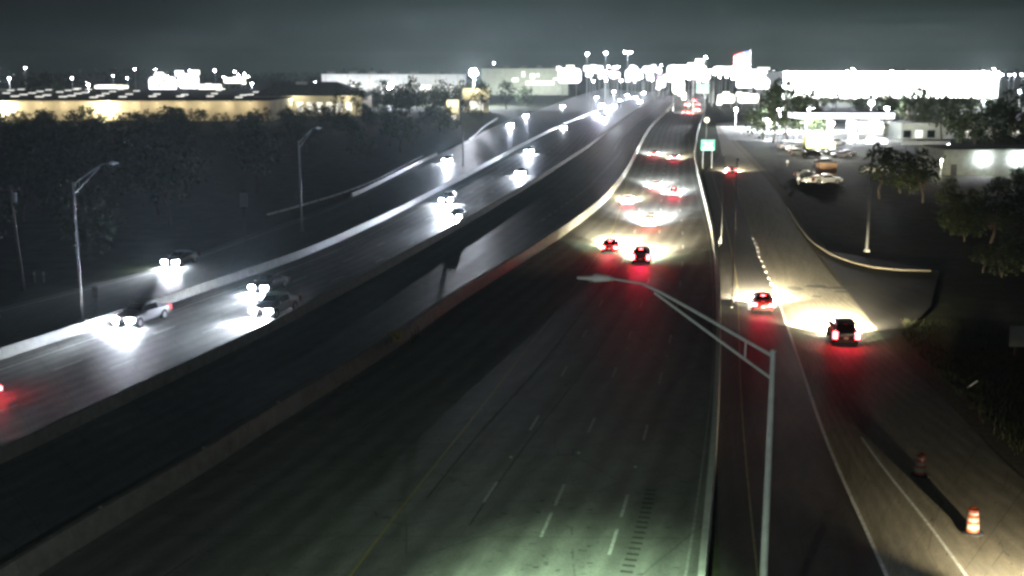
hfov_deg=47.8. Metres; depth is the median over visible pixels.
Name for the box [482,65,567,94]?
store building
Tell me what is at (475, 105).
window
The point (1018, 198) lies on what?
tree
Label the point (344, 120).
tree
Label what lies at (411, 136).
tree
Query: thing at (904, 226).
ground
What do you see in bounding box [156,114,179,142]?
tree
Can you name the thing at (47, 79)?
tree
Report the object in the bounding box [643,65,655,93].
lit sign
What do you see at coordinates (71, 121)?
tree
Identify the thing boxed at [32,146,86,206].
tree
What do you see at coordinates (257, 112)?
tree
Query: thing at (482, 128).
guard rail
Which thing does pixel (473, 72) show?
lot lamp
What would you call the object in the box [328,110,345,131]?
tree
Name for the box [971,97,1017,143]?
tree
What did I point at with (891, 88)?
tree
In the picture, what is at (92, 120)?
tree
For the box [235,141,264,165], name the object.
tree
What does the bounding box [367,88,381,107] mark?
tree
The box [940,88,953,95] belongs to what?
window
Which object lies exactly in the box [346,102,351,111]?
window
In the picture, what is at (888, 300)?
driveway
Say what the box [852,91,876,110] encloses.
tree
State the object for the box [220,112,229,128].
tree
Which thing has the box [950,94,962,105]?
tree
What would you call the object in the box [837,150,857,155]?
parked car
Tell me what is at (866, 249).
street lamp
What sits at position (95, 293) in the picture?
road sign
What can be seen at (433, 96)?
tree
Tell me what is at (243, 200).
road sign
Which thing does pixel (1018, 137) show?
tree
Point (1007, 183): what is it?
tree
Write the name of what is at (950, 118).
tree
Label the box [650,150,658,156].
car
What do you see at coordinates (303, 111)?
tree
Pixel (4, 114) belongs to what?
tree
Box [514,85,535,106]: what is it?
tree
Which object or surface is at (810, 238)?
kerb
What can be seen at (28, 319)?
frontage road
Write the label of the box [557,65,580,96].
lit sign
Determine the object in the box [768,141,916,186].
parking lot
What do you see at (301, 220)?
street lamp
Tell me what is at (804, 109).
tree
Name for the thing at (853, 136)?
lit sign
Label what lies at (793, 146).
parked car
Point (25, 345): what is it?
barrier
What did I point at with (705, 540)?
edge barrier
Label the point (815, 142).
box truck
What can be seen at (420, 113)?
tree
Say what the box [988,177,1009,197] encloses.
tree
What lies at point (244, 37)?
sky
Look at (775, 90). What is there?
tree
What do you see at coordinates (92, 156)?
tree
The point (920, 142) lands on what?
wall
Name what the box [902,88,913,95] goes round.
window
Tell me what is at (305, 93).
shop building
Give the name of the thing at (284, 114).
tree
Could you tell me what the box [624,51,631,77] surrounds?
lot lamp
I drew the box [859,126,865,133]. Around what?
window
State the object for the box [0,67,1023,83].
distant woods
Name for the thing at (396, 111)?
tree
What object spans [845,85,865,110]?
tree
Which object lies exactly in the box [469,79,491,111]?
tree
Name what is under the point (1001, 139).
tree
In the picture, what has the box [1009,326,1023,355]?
notice board
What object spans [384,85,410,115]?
tree
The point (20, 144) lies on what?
tree
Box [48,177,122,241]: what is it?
tree
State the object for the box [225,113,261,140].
tree
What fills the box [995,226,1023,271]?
tree
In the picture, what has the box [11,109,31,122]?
tree
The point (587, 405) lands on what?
northbound road
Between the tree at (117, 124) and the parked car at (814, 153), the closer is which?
the parked car at (814, 153)
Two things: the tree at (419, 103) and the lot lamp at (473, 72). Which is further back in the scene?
the lot lamp at (473, 72)
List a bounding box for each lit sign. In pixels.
[95,85,127,90]
[149,72,176,88]
[175,70,199,88]
[198,83,221,88]
[224,77,245,88]
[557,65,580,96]
[583,65,604,85]
[586,72,592,93]
[598,73,604,93]
[609,72,619,83]
[611,66,618,91]
[625,67,641,93]
[629,65,635,88]
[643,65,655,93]
[646,72,652,94]
[656,67,661,92]
[656,80,665,98]
[657,74,670,96]
[663,59,703,94]
[672,77,685,99]
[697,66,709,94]
[713,66,736,93]
[716,92,734,107]
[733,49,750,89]
[735,67,769,93]
[736,78,753,93]
[736,92,759,108]
[753,76,769,90]
[849,132,857,143]
[866,137,887,143]
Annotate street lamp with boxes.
[72,161,118,321]
[298,127,320,231]
[462,89,480,166]
[577,273,776,575]
[864,141,880,251]
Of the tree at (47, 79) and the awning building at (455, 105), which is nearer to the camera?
the awning building at (455, 105)
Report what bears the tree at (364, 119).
on the ground at (904, 226)
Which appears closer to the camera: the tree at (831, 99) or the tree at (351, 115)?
the tree at (351, 115)
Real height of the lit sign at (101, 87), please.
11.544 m
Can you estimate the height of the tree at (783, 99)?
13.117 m
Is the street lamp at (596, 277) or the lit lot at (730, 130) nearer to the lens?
the street lamp at (596, 277)
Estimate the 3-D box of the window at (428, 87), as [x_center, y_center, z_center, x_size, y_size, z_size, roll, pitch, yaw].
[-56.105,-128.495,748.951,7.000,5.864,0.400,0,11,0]
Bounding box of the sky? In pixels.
[0,0,1023,75]
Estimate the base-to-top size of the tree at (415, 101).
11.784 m
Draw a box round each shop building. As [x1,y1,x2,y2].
[250,82,374,115]
[885,107,1021,138]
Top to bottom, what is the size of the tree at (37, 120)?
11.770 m
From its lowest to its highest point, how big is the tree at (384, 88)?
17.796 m
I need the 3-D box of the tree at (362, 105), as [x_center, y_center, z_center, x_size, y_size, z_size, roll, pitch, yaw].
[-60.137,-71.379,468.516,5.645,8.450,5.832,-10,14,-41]
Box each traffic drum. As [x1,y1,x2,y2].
[910,452,929,478]
[961,506,983,536]
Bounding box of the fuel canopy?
[788,111,894,142]
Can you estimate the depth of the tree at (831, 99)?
559.18 m
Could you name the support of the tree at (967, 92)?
on the ground at (904, 226)
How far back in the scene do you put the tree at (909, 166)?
184.53 m
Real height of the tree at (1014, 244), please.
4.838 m
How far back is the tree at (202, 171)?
208.76 m
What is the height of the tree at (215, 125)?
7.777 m
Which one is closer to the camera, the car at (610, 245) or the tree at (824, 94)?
the car at (610, 245)
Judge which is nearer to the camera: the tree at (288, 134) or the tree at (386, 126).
the tree at (288, 134)
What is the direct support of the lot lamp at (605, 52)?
on the frontage road at (28, 319)
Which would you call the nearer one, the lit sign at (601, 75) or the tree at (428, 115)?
the tree at (428, 115)
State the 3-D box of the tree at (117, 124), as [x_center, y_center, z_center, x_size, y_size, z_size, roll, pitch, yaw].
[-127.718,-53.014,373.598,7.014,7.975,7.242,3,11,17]
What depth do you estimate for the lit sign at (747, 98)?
591.90 m
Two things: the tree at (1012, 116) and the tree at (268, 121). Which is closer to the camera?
the tree at (1012, 116)
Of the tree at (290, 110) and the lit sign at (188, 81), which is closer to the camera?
the tree at (290, 110)
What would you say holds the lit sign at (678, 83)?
on the northbound road at (587, 405)
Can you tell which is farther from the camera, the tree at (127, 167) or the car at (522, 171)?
the car at (522, 171)
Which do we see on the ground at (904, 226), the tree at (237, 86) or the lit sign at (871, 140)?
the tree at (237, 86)
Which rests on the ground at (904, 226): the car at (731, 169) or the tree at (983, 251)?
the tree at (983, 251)
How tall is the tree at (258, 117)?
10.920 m
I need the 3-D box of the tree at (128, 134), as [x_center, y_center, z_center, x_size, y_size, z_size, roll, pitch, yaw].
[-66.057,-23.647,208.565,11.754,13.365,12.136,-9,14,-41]
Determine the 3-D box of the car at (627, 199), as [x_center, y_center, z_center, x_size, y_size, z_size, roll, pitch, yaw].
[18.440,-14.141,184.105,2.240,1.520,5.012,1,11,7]
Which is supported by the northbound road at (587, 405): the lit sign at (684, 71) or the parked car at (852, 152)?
the lit sign at (684, 71)
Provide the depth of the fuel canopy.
325.77 m
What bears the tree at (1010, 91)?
on the ground at (904, 226)
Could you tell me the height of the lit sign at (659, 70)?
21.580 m
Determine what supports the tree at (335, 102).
on the ground at (904, 226)
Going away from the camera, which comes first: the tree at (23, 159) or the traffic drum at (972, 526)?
the traffic drum at (972, 526)
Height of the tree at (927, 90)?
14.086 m
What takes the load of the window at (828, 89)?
in the store building at (961, 82)
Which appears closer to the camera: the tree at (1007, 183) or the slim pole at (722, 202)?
the slim pole at (722, 202)
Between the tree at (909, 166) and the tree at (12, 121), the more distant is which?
the tree at (12, 121)
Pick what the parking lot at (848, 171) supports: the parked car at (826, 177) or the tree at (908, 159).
the parked car at (826, 177)
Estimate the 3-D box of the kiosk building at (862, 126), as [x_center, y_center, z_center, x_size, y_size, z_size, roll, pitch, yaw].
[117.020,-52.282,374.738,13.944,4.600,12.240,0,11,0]
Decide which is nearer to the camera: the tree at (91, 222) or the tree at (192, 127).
the tree at (91, 222)
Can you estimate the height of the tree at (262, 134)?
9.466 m
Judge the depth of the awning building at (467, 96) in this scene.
552.92 m
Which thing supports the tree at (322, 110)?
on the ground at (904, 226)
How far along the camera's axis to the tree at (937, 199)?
177.24 m
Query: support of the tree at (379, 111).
on the ground at (904, 226)
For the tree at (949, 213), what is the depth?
150.21 m
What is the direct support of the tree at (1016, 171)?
on the ground at (904, 226)
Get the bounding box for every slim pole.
[720,156,724,242]
[730,158,738,307]
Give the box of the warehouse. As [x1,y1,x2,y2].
[0,88,293,120]
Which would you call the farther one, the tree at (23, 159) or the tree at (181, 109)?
the tree at (181, 109)
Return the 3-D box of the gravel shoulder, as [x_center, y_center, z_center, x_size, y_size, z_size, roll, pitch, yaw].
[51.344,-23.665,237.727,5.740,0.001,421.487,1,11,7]
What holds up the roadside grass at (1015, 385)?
on the ground at (904, 226)
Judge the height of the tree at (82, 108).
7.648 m
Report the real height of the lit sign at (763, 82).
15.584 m
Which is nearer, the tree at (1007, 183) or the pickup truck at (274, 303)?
the pickup truck at (274, 303)
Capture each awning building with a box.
[447,100,458,119]
[463,88,489,111]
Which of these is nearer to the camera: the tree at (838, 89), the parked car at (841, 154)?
the parked car at (841, 154)
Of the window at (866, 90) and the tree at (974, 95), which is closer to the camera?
the tree at (974, 95)
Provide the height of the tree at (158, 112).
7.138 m
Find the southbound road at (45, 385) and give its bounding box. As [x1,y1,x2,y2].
[0,91,661,446]
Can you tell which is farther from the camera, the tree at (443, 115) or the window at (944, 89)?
the window at (944, 89)
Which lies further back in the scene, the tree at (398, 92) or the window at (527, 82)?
the window at (527, 82)
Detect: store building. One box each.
[321,71,465,99]
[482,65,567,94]
[756,71,998,97]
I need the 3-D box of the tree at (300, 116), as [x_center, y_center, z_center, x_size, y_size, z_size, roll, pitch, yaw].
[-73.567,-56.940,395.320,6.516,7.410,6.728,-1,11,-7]
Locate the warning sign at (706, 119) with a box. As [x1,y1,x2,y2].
[704,117,708,134]
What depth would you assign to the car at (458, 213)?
164.98 m
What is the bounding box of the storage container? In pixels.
[816,162,837,173]
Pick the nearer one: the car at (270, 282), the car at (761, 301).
the car at (761, 301)
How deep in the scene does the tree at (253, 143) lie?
197.84 m
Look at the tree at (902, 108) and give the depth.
360.70 m
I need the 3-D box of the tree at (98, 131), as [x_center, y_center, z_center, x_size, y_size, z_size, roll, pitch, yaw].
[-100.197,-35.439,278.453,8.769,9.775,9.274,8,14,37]
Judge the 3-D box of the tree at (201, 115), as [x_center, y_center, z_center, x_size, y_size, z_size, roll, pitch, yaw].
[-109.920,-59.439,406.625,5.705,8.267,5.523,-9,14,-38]
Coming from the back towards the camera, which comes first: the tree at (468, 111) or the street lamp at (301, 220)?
the tree at (468, 111)
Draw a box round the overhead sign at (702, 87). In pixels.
[691,83,714,106]
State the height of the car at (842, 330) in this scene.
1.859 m
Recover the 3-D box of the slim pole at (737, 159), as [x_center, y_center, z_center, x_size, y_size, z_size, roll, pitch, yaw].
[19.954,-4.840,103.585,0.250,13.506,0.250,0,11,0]
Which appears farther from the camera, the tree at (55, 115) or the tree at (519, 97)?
the tree at (519, 97)
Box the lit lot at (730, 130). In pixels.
[716,121,916,142]
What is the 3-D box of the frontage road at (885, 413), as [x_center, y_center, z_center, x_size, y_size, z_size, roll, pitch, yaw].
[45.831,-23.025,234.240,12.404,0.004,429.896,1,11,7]
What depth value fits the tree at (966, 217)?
143.65 m
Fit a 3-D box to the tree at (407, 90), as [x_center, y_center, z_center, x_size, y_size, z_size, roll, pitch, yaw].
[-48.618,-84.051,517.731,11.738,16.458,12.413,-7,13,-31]
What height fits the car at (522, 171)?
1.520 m
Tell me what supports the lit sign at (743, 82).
on the ground at (904, 226)
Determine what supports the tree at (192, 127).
on the ground at (904, 226)
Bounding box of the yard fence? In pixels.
[767,134,799,141]
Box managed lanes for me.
[0,90,675,565]
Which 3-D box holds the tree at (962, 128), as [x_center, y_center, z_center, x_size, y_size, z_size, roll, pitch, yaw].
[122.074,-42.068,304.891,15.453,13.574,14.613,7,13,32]
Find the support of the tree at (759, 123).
on the lit lot at (730, 130)
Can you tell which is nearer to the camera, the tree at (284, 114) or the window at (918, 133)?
the window at (918, 133)
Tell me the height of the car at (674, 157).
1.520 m
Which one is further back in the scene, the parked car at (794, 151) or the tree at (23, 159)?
the parked car at (794, 151)
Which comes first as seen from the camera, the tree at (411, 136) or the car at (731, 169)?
the car at (731, 169)
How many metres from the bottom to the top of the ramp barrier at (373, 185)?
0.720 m
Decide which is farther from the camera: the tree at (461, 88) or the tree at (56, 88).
the tree at (56, 88)
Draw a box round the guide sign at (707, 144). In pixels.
[701,140,714,168]
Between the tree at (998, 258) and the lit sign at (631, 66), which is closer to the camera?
the tree at (998, 258)
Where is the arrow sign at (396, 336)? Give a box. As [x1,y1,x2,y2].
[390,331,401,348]
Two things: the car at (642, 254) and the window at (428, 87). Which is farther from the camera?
the window at (428, 87)
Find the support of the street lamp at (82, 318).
on the frontage road at (28, 319)
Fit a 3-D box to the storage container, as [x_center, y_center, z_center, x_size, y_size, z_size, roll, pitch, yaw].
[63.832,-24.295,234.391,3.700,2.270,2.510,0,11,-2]
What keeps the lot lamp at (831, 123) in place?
on the parking lot at (848, 171)
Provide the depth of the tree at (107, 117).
443.25 m
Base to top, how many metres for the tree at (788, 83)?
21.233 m
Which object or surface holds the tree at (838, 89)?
on the ground at (904, 226)
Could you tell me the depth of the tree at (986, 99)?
553.83 m
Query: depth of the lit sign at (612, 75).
884.75 m
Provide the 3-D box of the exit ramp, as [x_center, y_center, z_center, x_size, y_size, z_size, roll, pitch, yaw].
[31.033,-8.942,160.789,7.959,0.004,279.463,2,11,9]
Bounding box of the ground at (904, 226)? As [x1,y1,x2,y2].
[0,76,1023,575]
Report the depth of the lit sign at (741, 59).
686.60 m
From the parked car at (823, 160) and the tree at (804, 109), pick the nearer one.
the parked car at (823, 160)
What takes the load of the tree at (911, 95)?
on the ground at (904, 226)
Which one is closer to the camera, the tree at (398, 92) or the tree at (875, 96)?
the tree at (398, 92)
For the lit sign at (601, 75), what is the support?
on the frontage road at (28, 319)
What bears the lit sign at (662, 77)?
on the managed lanes
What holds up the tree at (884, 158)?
on the ground at (904, 226)
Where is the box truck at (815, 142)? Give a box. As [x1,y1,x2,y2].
[803,136,835,150]
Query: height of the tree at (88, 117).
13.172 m
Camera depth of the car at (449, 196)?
184.97 m
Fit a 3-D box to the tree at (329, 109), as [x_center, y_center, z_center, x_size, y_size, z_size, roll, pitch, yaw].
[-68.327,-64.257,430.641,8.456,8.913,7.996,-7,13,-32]
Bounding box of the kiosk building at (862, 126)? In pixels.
[846,119,890,134]
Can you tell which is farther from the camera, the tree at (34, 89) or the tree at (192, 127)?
the tree at (34, 89)
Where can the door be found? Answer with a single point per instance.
(953, 171)
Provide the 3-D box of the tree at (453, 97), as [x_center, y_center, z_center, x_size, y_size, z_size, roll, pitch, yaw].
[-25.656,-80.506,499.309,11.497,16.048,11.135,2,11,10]
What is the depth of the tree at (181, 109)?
405.15 m
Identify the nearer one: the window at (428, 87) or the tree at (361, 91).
the tree at (361, 91)
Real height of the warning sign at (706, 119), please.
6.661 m
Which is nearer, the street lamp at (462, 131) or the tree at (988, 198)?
the tree at (988, 198)
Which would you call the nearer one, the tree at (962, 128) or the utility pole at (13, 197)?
the utility pole at (13, 197)
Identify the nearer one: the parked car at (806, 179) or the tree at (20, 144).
the tree at (20, 144)
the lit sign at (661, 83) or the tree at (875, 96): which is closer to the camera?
the tree at (875, 96)
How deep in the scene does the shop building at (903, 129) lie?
349.32 m
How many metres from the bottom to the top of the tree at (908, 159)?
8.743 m
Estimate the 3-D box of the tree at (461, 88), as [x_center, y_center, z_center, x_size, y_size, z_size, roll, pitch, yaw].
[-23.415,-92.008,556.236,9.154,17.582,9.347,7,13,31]
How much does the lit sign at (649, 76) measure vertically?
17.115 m
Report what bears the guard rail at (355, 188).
on the ground at (904, 226)
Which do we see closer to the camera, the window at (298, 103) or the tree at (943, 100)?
the tree at (943, 100)
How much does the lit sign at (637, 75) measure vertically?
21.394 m
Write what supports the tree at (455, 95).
on the ground at (904, 226)
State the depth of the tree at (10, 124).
292.42 m
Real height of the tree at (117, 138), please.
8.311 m
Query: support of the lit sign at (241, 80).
on the ground at (904, 226)
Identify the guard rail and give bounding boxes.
[266,156,422,218]
[469,118,496,141]
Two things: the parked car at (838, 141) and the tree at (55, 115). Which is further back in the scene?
the tree at (55, 115)
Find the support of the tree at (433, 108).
on the ground at (904, 226)
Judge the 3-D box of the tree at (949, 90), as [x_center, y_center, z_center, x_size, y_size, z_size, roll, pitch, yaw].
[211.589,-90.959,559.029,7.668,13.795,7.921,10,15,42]
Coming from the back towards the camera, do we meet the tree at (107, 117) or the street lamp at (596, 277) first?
the tree at (107, 117)
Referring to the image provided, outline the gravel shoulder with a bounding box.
[730,140,1023,478]
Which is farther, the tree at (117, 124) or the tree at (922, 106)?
the tree at (117, 124)
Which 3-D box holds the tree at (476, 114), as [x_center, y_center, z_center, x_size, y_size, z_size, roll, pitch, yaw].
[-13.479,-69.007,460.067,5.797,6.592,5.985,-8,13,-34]
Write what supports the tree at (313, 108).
on the ground at (904, 226)
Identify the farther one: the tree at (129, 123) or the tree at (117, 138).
the tree at (129, 123)
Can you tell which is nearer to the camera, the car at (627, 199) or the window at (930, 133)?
the car at (627, 199)
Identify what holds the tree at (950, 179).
on the ground at (904, 226)
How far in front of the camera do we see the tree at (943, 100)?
343.89 m
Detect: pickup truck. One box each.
[112,299,171,327]
[250,291,300,317]
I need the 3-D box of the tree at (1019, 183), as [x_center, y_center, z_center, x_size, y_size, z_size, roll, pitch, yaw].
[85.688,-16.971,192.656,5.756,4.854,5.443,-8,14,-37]
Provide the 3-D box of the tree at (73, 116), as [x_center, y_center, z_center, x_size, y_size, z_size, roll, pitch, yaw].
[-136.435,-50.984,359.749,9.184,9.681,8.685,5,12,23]
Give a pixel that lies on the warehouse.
(214, 100)
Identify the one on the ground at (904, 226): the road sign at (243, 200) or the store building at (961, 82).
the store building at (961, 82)
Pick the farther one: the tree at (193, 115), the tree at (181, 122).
the tree at (193, 115)
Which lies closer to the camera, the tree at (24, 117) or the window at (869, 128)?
the window at (869, 128)
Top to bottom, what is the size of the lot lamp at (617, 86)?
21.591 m
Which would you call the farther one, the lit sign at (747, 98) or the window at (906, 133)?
the lit sign at (747, 98)
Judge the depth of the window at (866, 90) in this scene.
807.98 m
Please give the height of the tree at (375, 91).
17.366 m
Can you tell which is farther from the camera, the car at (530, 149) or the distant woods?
the distant woods
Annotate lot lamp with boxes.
[470,69,477,87]
[604,51,606,95]
[617,66,617,101]
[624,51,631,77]
[830,121,833,141]
[979,71,986,103]
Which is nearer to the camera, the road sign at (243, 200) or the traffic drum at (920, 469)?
the traffic drum at (920, 469)
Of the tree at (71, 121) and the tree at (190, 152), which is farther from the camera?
the tree at (71, 121)
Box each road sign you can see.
[92,287,98,311]
[240,194,246,242]
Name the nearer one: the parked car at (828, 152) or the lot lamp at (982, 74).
the parked car at (828, 152)
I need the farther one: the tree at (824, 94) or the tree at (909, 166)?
the tree at (824, 94)
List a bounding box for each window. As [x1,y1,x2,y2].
[297,102,302,111]
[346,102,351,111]
[420,85,430,91]
[470,101,482,109]
[526,81,553,84]
[825,88,837,95]
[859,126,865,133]
[863,88,876,95]
[867,126,872,133]
[875,126,881,133]
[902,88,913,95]
[903,130,910,137]
[915,130,922,137]
[927,130,934,137]
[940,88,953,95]
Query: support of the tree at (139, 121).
on the ground at (904, 226)
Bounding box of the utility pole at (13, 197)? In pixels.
[0,185,25,290]
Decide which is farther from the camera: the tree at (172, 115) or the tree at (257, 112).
the tree at (257, 112)
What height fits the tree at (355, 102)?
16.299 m
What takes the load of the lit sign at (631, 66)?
on the frontage road at (28, 319)
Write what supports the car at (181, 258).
on the frontage road at (28, 319)
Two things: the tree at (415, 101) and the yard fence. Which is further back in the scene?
the tree at (415, 101)
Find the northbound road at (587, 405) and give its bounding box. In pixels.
[37,89,715,575]
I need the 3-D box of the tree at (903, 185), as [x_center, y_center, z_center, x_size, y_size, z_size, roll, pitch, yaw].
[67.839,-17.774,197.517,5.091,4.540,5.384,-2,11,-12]
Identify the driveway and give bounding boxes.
[812,243,938,340]
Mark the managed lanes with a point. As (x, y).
(56, 484)
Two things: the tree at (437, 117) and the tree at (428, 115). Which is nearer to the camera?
the tree at (437, 117)
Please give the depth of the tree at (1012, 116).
294.73 m
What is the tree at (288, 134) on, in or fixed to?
on the ground at (904, 226)
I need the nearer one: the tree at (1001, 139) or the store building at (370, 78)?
the tree at (1001, 139)
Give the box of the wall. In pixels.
[901,141,949,144]
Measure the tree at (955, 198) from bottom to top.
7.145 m
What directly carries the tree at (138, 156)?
on the ground at (904, 226)
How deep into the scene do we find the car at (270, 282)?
112.25 m
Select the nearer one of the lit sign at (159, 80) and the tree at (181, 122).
the tree at (181, 122)
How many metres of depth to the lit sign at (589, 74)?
933.94 m
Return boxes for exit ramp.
[704,153,883,575]
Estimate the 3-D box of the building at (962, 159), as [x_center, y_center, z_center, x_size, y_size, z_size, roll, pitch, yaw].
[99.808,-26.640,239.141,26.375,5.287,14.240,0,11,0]
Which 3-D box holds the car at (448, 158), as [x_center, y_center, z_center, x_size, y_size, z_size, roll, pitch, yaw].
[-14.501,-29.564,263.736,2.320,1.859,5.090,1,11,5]
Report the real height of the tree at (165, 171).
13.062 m
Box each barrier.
[0,90,664,463]
[0,91,646,359]
[0,94,676,575]
[350,153,437,196]
[695,94,720,575]
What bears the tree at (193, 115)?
on the ground at (904, 226)
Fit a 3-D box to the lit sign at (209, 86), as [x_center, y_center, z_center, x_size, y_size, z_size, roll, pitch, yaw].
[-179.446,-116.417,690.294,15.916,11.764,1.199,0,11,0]
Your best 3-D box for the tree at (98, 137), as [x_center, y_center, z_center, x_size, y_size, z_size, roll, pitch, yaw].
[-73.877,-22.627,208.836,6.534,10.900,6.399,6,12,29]
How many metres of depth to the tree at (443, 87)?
584.00 m
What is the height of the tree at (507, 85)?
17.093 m
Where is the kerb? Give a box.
[787,208,930,271]
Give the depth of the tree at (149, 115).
432.56 m
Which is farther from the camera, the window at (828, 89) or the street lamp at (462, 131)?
the window at (828, 89)
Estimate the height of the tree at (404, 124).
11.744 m
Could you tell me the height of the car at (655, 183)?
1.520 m
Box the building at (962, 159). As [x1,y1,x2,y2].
[918,144,1023,174]
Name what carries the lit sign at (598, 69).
on the frontage road at (28, 319)
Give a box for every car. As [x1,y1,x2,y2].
[162,250,199,266]
[249,273,289,291]
[440,190,457,202]
[443,154,453,162]
[448,208,467,219]
[515,167,528,175]
[525,146,534,152]
[600,239,620,252]
[621,195,634,204]
[631,246,652,263]
[641,212,657,226]
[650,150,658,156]
[650,180,661,188]
[667,187,679,196]
[670,154,679,160]
[726,166,735,173]
[750,292,774,311]
[776,143,791,148]
[785,145,803,150]
[787,148,805,155]
[793,170,819,177]
[800,150,821,157]
[801,175,823,183]
[811,173,842,183]
[813,158,836,163]
[822,149,837,154]
[826,317,859,343]
[828,138,846,144]
[830,151,851,157]
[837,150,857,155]
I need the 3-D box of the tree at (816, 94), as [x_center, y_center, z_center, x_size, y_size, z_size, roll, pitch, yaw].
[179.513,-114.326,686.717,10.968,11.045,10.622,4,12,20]
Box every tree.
[0,108,13,133]
[0,115,24,145]
[0,138,75,213]
[0,144,68,221]
[7,112,15,123]
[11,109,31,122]
[13,117,28,130]
[18,71,44,95]
[19,109,61,145]
[20,109,57,138]
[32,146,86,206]
[36,69,55,92]
[46,122,125,190]
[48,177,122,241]
[49,81,67,93]
[49,110,57,124]
[50,186,125,256]
[51,120,91,153]
[60,109,84,132]
[76,104,86,119]
[76,106,104,137]
[80,122,112,153]
[82,117,105,145]
[85,133,115,183]
[97,111,109,122]
[102,138,178,207]
[105,111,153,147]
[106,112,128,131]
[108,135,133,161]
[113,121,186,175]
[127,110,143,135]
[127,137,186,215]
[128,143,199,225]
[141,109,154,122]
[143,105,190,141]
[148,111,162,123]
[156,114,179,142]
[163,107,190,124]
[165,135,205,194]
[170,112,201,142]
[173,106,188,118]
[176,154,209,186]
[187,108,194,120]
[192,108,208,126]
[207,112,229,132]
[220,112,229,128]
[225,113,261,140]
[227,83,244,88]
[227,127,284,193]
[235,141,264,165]
[241,111,268,134]
[246,108,264,123]
[257,128,282,160]
[259,107,275,129]
[274,109,291,132]
[275,113,303,154]
[277,105,297,120]
[289,112,306,125]
[289,117,323,151]
[296,104,314,118]
[304,102,319,116]
[311,103,334,130]
[318,104,336,124]
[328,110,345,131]
[330,87,346,111]
[333,112,356,135]
[336,109,355,127]
[349,83,364,115]
[351,81,368,99]
[355,103,367,112]
[358,105,377,134]
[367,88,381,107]
[368,104,383,117]
[372,79,392,107]
[376,80,394,109]
[377,114,400,145]
[378,103,416,139]
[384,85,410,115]
[387,111,413,152]
[392,82,417,111]
[393,75,427,114]
[402,124,423,144]
[407,89,424,110]
[414,110,432,127]
[418,84,446,109]
[420,109,434,130]
[428,105,440,116]
[429,79,453,106]
[431,104,460,133]
[438,108,452,125]
[439,83,465,112]
[450,85,469,109]
[455,79,471,101]
[466,107,472,119]
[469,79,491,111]
[471,106,486,121]
[496,79,516,108]
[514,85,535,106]
[742,102,789,139]
[757,78,796,142]
[758,75,817,139]
[777,88,796,105]
[783,92,827,134]
[806,87,822,100]
[817,90,828,103]
[827,85,845,109]
[827,87,839,109]
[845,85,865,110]
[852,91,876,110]
[858,141,904,198]
[867,88,879,110]
[871,87,900,138]
[873,149,931,193]
[884,81,938,120]
[887,85,899,105]
[892,93,912,106]
[894,171,924,194]
[902,148,945,202]
[903,90,919,102]
[911,93,942,121]
[912,85,934,102]
[926,90,957,139]
[930,186,993,230]
[933,207,972,233]
[935,185,967,207]
[940,95,981,142]
[940,177,960,195]
[942,86,956,106]
[942,209,986,241]
[945,103,1003,143]
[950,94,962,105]
[961,89,973,105]
[961,183,1012,242]
[967,88,982,110]
[968,87,996,108]
[968,241,997,272]
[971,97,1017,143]
[979,131,1015,143]
[979,244,1023,277]
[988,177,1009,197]
[988,189,1023,243]
[989,83,1023,143]
[991,176,1013,192]
[993,87,1023,135]
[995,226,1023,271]
[998,231,1023,268]
[1004,130,1023,143]
[1004,167,1023,189]
[1008,172,1023,192]
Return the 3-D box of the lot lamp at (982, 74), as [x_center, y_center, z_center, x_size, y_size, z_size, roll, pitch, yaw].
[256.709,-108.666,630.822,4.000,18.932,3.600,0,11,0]
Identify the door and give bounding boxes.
[950,164,956,174]
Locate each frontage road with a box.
[0,89,642,346]
[717,124,1023,575]
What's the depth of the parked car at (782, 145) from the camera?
307.65 m
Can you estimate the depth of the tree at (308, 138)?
296.99 m
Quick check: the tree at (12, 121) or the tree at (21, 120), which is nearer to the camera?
the tree at (21, 120)
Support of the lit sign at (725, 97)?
on the ground at (904, 226)
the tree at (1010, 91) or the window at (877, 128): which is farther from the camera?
the window at (877, 128)
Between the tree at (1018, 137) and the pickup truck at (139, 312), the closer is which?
the pickup truck at (139, 312)
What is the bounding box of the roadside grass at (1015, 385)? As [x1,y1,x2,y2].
[900,317,1023,454]
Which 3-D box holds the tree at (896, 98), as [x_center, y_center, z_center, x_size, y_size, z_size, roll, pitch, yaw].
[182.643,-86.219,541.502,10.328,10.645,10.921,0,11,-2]
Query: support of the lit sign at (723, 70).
on the ground at (904, 226)
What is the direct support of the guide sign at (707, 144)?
on the exit ramp
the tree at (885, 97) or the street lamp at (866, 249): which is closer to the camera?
the street lamp at (866, 249)
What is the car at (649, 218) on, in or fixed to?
on the northbound road at (587, 405)
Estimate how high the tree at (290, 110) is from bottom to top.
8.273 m

